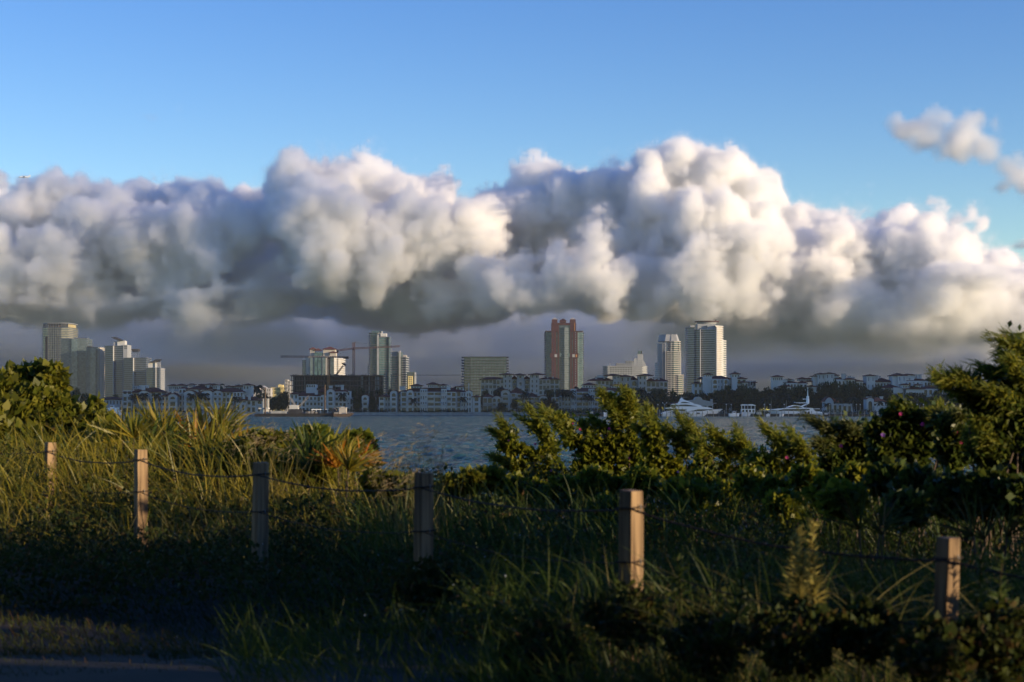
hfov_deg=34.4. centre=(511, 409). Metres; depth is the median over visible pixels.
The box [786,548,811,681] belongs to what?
weed stalk
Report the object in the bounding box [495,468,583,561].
shrub
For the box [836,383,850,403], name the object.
tree
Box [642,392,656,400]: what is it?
tree
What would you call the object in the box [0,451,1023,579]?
fence wire
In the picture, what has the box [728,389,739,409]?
tree
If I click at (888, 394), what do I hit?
tree
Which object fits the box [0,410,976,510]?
water
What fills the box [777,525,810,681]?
weed stalk
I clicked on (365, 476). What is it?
shrub
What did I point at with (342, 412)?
work boat
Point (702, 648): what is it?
weed clump
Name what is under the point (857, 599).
weed stalk
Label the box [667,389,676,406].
tree
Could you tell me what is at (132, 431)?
palmetto
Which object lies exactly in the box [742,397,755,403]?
tree
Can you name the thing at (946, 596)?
fence post
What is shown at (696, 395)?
tree
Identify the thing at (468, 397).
white pole
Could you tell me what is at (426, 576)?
weed clump
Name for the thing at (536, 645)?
weed clump
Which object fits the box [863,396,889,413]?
cottage
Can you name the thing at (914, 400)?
tree
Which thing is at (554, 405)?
tree
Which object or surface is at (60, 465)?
dune grass
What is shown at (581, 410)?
hedge
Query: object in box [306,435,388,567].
palmetto
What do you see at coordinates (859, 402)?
tree
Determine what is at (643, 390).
palm tree
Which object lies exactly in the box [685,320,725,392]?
disc roof tower
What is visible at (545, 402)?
tree
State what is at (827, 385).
tree
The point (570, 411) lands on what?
hedge
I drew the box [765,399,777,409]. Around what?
tree
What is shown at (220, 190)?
sky
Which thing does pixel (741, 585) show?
weed stalk
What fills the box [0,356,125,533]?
sea grape bush
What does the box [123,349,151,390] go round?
balcony tower
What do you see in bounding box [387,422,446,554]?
grass tussock
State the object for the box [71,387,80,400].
tree
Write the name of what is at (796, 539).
weed stalk
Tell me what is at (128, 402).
villa block
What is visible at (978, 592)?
weed stalk
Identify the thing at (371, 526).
dune grass
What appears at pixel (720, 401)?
tree
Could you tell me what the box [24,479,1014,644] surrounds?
fence wire
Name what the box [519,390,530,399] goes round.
palm tree
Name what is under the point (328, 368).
tower crane
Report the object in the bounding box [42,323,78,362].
unfinished tower
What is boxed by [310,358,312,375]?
bay window
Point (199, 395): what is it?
palm tree
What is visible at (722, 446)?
vine covered shrub
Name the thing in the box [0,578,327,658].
dune grass
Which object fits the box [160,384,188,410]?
villa block
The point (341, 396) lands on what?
palm tree
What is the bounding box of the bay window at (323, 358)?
[322,357,325,375]
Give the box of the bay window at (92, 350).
[90,348,95,395]
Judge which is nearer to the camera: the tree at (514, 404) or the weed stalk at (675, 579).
the weed stalk at (675, 579)
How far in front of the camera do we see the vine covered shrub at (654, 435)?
19.93 m
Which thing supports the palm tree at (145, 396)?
on the island ground at (717, 413)
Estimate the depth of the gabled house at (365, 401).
1216.64 m
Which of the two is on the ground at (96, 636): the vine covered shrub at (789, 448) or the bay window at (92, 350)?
the vine covered shrub at (789, 448)
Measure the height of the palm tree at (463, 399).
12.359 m
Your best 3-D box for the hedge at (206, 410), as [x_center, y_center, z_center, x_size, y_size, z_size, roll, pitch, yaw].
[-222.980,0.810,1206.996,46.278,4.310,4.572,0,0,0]
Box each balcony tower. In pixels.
[104,337,130,397]
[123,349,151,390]
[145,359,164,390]
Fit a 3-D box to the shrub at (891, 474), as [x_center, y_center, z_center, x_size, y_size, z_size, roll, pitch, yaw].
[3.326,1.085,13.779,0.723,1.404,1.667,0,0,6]
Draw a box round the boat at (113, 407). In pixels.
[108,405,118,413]
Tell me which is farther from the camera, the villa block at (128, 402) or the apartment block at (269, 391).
the apartment block at (269, 391)
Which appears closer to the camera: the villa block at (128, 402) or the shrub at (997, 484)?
the shrub at (997, 484)
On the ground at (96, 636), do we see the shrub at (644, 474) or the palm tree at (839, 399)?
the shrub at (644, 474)
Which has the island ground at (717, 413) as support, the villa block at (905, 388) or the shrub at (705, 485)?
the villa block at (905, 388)
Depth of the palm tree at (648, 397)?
1059.14 m
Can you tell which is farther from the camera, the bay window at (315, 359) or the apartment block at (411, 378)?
the bay window at (315, 359)
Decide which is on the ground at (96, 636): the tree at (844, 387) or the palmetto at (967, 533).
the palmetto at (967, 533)
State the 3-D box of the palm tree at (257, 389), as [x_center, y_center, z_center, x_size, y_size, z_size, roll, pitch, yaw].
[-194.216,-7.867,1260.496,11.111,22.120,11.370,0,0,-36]
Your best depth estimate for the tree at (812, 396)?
1137.19 m
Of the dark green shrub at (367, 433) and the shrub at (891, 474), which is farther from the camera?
the dark green shrub at (367, 433)
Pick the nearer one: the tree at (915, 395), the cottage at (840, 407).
the cottage at (840, 407)
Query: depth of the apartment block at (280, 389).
1800.00 m
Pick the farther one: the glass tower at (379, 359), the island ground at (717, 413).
the glass tower at (379, 359)
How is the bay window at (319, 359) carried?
in the residential tower at (315, 366)
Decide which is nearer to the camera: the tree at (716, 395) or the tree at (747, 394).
the tree at (747, 394)
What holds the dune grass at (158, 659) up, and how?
on the ground at (96, 636)
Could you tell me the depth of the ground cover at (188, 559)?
13.97 m
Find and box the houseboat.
[740,404,755,415]
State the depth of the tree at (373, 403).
1214.54 m
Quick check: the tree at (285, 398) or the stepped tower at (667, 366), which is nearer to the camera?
the tree at (285, 398)
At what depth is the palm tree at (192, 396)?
1206.99 m
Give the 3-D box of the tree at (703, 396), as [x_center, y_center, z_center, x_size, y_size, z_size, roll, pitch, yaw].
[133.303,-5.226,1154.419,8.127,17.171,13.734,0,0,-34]
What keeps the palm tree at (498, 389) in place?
on the island ground at (717, 413)
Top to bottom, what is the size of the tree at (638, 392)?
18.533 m
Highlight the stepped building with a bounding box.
[602,351,647,379]
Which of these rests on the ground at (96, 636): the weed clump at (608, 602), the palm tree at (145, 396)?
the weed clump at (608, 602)
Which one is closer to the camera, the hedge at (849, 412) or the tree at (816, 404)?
the hedge at (849, 412)
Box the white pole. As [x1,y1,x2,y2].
[468,383,468,412]
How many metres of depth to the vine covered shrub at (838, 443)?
16.30 m
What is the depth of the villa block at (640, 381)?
1404.00 m
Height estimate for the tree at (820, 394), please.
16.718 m
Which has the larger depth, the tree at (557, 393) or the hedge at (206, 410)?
the tree at (557, 393)
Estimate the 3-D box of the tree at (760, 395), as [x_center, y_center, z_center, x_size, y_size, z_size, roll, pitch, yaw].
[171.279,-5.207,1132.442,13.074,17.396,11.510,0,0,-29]
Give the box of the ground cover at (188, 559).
[0,421,1023,681]
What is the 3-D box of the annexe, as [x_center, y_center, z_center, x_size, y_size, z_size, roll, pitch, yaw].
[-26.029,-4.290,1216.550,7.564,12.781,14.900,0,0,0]
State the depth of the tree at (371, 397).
1225.33 m
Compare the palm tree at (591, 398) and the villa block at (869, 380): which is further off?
the villa block at (869, 380)
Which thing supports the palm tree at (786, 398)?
on the island ground at (717, 413)
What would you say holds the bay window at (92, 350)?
in the glass tower at (95, 370)
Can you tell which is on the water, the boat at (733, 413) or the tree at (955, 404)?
the boat at (733, 413)
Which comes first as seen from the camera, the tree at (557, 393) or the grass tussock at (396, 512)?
the grass tussock at (396, 512)
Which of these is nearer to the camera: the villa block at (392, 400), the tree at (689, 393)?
the tree at (689, 393)
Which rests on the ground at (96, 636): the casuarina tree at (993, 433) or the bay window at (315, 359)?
the casuarina tree at (993, 433)
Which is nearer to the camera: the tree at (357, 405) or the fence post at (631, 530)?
the fence post at (631, 530)
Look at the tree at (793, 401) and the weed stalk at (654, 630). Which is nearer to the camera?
the weed stalk at (654, 630)
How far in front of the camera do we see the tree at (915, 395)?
1169.73 m
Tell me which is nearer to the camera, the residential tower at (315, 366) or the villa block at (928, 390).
the villa block at (928, 390)
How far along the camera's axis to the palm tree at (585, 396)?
1204.01 m
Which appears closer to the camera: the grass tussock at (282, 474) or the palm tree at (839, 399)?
the grass tussock at (282, 474)
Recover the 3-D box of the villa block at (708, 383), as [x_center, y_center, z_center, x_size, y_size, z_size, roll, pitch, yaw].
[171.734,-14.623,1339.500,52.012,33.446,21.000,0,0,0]
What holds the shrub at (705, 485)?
on the ground at (96, 636)
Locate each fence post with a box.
[43,442,57,552]
[132,449,148,576]
[250,462,270,595]
[412,472,435,642]
[616,489,645,678]
[932,537,962,623]
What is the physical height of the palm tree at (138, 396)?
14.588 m
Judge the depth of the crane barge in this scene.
950.68 m
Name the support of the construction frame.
on the island ground at (717, 413)
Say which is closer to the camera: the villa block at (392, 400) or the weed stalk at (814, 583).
the weed stalk at (814, 583)
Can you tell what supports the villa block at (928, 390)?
on the island ground at (717, 413)
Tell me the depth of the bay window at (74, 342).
2948.27 m
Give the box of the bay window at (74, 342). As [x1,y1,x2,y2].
[71,339,77,391]
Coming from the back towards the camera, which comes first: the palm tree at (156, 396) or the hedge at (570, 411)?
the palm tree at (156, 396)
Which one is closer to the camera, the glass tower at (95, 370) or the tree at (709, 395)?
the tree at (709, 395)
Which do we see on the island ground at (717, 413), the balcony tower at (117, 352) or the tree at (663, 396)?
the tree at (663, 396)
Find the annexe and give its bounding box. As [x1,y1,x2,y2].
[472,395,480,411]
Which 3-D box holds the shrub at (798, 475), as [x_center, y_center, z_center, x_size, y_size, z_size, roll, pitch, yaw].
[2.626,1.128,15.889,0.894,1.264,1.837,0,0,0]
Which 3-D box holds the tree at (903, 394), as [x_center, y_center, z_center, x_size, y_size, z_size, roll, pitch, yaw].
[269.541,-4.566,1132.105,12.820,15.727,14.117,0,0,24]
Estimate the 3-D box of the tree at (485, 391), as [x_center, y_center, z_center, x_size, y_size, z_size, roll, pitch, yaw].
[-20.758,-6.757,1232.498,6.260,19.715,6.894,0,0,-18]
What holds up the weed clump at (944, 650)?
on the ground at (96, 636)
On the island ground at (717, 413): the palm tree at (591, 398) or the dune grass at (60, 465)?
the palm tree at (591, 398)
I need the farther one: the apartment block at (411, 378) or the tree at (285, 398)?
the apartment block at (411, 378)
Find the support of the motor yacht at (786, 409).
on the water
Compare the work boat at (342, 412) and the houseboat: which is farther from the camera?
the houseboat
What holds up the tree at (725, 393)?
on the island ground at (717, 413)
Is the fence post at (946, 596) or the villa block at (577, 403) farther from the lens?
the villa block at (577, 403)
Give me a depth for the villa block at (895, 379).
1262.04 m
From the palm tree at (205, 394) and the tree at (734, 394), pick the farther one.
the palm tree at (205, 394)
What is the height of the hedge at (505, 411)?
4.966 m
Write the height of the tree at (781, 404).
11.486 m
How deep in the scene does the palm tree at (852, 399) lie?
1068.66 m
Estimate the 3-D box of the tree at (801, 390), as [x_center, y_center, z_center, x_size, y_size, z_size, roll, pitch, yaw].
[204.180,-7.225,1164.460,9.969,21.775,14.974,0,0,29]
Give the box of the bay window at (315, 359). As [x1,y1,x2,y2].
[314,358,317,375]
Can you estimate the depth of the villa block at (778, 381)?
1271.23 m
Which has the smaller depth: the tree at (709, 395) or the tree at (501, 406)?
the tree at (709, 395)
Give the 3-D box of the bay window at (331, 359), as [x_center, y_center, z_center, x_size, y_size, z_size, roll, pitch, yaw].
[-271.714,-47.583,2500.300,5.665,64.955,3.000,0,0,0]
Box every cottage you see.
[821,397,851,413]
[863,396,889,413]
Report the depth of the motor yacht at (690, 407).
984.37 m
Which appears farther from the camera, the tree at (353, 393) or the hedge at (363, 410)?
the tree at (353, 393)
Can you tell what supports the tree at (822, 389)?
on the island ground at (717, 413)
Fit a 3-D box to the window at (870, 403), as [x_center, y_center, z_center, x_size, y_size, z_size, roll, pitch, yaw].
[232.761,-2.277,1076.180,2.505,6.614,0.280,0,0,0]
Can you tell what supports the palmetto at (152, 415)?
on the ground at (96, 636)
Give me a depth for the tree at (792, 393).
1125.58 m
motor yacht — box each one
[661,397,721,415]
[767,389,821,414]
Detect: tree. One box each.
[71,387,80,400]
[77,393,88,403]
[129,394,137,408]
[134,394,142,405]
[139,393,148,401]
[152,393,161,401]
[187,393,196,401]
[196,393,205,409]
[199,393,208,411]
[232,396,239,402]
[254,385,263,396]
[266,399,276,409]
[268,396,278,410]
[275,393,283,407]
[276,402,287,410]
[281,390,289,410]
[337,392,347,401]
[350,388,356,398]
[351,397,362,409]
[357,387,364,409]
[369,389,374,410]
[369,400,377,408]
[375,389,383,405]
[410,398,416,411]
[459,397,466,403]
[481,389,488,409]
[494,387,504,395]
[496,402,506,410]
[510,398,518,408]
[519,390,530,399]
[539,398,548,407]
[544,388,554,403]
[549,399,558,409]
[554,388,561,396]
[558,389,569,410]
[564,390,575,409]
[580,393,589,400]
[587,395,594,411]
[632,388,642,401]
[635,388,646,394]
[637,396,649,409]
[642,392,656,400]
[643,393,653,401]
[646,398,661,409]
[650,388,662,411]
[656,389,669,409]
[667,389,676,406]
[672,393,688,401]
[683,392,692,400]
[689,393,700,399]
[699,390,709,400]
[706,392,714,398]
[709,389,722,408]
[713,388,733,412]
[715,395,729,409]
[724,382,730,390]
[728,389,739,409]
[728,398,742,410]
[738,386,755,402]
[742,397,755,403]
[753,390,767,411]
[753,399,766,410]
[763,386,779,406]
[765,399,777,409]
[774,386,784,408]
[778,383,787,401]
[778,400,787,408]
[781,394,791,406]
[782,388,796,403]
[787,399,803,407]
[796,384,807,403]
[797,397,812,407]
[802,385,817,406]
[811,400,821,411]
[813,391,823,409]
[816,383,828,398]
[821,381,830,395]
[827,378,842,403]
[834,398,843,413]
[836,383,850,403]
[843,380,858,403]
[848,397,857,410]
[851,395,863,410]
[853,384,863,408]
[862,388,879,399]
[872,384,883,397]
[883,388,896,405]
[896,392,912,398]
[908,392,919,397]
[911,397,924,408]
[922,320,1023,609]
[931,391,944,400]
[946,398,958,409]
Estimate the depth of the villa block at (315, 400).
1216.00 m
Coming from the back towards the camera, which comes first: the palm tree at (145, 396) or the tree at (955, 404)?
the palm tree at (145, 396)
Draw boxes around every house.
[100,397,122,409]
[348,394,369,411]
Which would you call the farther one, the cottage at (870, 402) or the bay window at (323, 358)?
the bay window at (323, 358)
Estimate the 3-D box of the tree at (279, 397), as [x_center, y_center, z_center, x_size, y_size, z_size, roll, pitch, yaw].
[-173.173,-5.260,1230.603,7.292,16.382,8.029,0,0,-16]
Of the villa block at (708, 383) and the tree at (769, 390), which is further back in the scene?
the villa block at (708, 383)
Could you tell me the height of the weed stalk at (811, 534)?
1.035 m
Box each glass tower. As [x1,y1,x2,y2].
[60,338,92,401]
[86,346,104,398]
[368,331,391,394]
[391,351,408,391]
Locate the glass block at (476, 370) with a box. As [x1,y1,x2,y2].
[461,357,508,395]
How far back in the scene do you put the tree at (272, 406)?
1217.19 m
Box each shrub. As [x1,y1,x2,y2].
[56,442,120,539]
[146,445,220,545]
[214,450,339,563]
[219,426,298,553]
[289,422,385,495]
[358,465,414,541]
[433,462,508,542]
[479,400,567,479]
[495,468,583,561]
[534,380,642,537]
[571,462,662,565]
[627,398,715,521]
[657,465,739,553]
[682,417,757,535]
[730,462,822,568]
[737,408,823,554]
[794,405,883,559]
[800,460,871,594]
[861,454,939,612]
[862,392,962,569]
[920,402,972,561]
[921,462,1023,599]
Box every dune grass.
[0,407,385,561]
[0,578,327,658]
[0,642,373,676]
[302,449,1023,603]
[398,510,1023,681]
[468,524,1023,681]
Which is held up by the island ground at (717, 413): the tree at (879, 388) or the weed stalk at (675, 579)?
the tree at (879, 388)
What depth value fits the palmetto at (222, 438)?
21.15 m
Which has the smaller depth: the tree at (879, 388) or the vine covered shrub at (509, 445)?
the vine covered shrub at (509, 445)
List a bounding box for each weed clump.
[384,552,463,646]
[493,610,581,681]
[577,579,666,679]
[659,605,750,681]
[740,591,842,681]
[820,593,902,681]
[890,610,980,681]
[950,597,1023,681]
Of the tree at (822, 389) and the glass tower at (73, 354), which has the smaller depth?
the tree at (822, 389)
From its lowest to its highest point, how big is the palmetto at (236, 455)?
1.679 m
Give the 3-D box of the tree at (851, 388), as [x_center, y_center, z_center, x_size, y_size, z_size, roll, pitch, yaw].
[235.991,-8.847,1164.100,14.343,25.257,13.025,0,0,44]
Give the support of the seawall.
on the island ground at (717, 413)
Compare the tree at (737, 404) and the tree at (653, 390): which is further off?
the tree at (653, 390)
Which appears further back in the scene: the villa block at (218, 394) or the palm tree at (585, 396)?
the villa block at (218, 394)
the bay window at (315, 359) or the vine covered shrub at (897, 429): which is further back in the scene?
the bay window at (315, 359)
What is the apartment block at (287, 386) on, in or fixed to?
on the island ground at (717, 413)
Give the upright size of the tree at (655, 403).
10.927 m
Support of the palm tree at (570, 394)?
on the island ground at (717, 413)
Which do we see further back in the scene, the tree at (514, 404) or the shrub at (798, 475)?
the tree at (514, 404)
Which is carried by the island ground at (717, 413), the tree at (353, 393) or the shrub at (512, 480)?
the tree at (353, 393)
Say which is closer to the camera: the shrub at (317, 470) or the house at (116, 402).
the shrub at (317, 470)
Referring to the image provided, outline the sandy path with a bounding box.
[0,653,631,681]
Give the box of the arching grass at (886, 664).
[546,500,1023,681]
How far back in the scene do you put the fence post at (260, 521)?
14.17 m
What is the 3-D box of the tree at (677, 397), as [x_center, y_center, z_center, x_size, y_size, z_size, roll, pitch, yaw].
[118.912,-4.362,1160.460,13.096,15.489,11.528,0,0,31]
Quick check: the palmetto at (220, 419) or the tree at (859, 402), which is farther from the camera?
the tree at (859, 402)
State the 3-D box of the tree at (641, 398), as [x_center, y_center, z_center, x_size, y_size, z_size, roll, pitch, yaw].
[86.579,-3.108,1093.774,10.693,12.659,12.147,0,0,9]
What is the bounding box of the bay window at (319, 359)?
[318,357,320,375]
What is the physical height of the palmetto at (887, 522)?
1.184 m
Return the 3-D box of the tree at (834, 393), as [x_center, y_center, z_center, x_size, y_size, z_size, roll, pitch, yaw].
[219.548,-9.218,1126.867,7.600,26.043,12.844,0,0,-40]
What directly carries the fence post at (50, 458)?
on the ground at (96, 636)
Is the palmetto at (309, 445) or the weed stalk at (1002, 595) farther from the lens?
the palmetto at (309, 445)
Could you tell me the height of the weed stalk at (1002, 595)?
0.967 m
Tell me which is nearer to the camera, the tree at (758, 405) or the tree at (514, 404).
the tree at (758, 405)
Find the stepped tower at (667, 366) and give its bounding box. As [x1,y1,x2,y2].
[655,334,683,396]
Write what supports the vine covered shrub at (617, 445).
on the ground at (96, 636)
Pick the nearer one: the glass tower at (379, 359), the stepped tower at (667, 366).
the glass tower at (379, 359)
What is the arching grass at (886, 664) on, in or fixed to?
on the ground at (96, 636)
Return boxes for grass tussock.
[221,413,291,542]
[224,423,310,568]
[353,431,439,586]
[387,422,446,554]
[394,435,493,560]
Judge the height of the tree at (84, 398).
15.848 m
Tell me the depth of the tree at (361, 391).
1231.82 m
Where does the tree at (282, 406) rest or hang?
on the island ground at (717, 413)
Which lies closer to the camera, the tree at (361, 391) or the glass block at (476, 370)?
the tree at (361, 391)
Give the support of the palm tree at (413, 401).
on the island ground at (717, 413)
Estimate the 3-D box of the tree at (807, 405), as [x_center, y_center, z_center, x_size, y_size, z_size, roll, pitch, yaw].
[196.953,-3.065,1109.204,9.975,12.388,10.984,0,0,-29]
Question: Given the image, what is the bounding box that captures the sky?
[0,0,1023,409]
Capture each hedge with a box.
[176,408,237,411]
[350,407,392,411]
[399,409,470,411]
[481,407,538,411]
[545,408,663,413]
[561,408,605,412]
[720,408,878,413]
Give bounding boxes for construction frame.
[290,374,385,411]
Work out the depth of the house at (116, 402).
1245.00 m
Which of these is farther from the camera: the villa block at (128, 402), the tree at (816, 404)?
the villa block at (128, 402)
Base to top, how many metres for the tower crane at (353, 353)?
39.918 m
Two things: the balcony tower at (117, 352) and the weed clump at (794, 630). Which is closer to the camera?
the weed clump at (794, 630)
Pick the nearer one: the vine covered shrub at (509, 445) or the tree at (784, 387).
the vine covered shrub at (509, 445)
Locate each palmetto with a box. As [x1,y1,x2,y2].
[66,402,202,537]
[101,397,209,539]
[166,394,265,536]
[193,423,249,539]
[265,418,372,562]
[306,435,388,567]
[814,481,919,598]
[914,482,1023,609]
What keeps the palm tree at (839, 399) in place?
on the island ground at (717, 413)
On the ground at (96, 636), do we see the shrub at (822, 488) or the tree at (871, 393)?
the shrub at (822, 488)
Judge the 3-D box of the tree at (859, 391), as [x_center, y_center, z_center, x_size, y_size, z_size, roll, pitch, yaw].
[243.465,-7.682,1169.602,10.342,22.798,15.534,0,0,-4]
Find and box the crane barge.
[254,385,338,416]
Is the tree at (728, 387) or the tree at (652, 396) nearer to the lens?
the tree at (652, 396)
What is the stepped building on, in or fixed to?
on the far shore ground
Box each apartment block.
[261,386,272,411]
[273,384,284,410]
[285,380,290,411]
[407,372,415,388]
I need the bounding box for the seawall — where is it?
[123,412,537,414]
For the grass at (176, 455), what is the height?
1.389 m
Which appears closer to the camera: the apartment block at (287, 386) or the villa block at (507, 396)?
the villa block at (507, 396)
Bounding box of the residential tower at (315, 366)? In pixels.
[302,347,344,375]
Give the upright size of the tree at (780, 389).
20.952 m
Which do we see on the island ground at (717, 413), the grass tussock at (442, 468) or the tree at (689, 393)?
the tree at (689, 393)
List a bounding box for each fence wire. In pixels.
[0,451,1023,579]
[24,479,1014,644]
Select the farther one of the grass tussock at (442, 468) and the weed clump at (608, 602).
the grass tussock at (442, 468)
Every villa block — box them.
[122,385,167,411]
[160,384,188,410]
[184,383,245,411]
[236,395,263,411]
[290,384,351,411]
[378,390,400,411]
[399,382,472,411]
[480,373,560,411]
[483,384,547,411]
[551,383,620,412]
[587,374,667,410]
[691,371,757,411]
[770,375,816,392]
[809,372,863,411]
[862,374,890,389]
[881,382,924,397]
[888,373,931,386]
[921,383,949,409]
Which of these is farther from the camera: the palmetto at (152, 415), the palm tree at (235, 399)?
the palm tree at (235, 399)
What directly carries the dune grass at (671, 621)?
on the ground at (96, 636)
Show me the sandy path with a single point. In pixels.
(192, 672)
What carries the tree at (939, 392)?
on the island ground at (717, 413)
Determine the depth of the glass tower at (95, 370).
2900.46 m
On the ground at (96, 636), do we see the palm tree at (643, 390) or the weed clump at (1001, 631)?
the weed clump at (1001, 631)
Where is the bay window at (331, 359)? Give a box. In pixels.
[330,357,333,375]
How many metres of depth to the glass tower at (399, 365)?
2350.57 m
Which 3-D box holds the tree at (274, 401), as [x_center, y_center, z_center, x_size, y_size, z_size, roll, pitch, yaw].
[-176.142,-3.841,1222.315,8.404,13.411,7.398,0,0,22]
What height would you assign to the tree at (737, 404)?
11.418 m
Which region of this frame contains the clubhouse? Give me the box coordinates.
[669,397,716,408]
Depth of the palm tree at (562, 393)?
1207.37 m
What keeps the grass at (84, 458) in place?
on the ground at (96, 636)
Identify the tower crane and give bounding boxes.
[280,355,348,388]
[337,342,399,373]
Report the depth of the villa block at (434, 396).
1212.04 m
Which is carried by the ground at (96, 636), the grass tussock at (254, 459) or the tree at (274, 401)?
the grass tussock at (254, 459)
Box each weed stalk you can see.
[645,598,670,676]
[667,553,691,671]
[724,566,756,681]
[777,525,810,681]
[777,530,807,681]
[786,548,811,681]
[803,518,824,679]
[803,549,832,681]
[842,577,865,681]
[964,547,991,681]
[980,553,1013,610]
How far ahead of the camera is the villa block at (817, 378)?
1265.00 m
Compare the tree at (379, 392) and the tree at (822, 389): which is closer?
the tree at (822, 389)
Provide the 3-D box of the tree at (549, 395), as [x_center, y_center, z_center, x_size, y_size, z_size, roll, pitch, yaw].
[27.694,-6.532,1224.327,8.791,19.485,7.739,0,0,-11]
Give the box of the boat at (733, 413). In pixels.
[728,411,739,415]
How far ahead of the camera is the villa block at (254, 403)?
1213.00 m
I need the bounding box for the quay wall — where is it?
[569,414,874,415]
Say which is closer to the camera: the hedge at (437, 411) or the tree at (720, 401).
the tree at (720, 401)
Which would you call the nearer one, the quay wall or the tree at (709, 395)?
the quay wall
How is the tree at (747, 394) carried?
on the island ground at (717, 413)
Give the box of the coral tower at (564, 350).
[544,318,583,391]
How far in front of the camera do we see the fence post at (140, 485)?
16.56 m
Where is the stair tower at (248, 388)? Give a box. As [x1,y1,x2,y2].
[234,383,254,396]
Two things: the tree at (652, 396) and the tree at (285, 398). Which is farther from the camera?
the tree at (285, 398)
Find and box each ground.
[0,512,1023,681]
[571,412,863,413]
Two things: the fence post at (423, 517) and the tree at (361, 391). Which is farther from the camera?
the tree at (361, 391)
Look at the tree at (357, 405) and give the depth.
1213.51 m
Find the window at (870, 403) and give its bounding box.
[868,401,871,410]
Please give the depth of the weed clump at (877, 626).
8.01 m
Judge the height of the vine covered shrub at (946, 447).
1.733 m
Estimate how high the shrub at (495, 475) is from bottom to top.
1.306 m
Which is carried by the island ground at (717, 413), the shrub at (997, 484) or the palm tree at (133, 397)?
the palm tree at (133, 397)
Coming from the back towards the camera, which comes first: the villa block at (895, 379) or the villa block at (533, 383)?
the villa block at (533, 383)
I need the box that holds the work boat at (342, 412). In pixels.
[333,407,353,416]
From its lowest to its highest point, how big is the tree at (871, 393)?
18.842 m
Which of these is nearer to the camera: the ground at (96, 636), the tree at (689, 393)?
the ground at (96, 636)
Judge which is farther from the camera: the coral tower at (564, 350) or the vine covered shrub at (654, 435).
the coral tower at (564, 350)

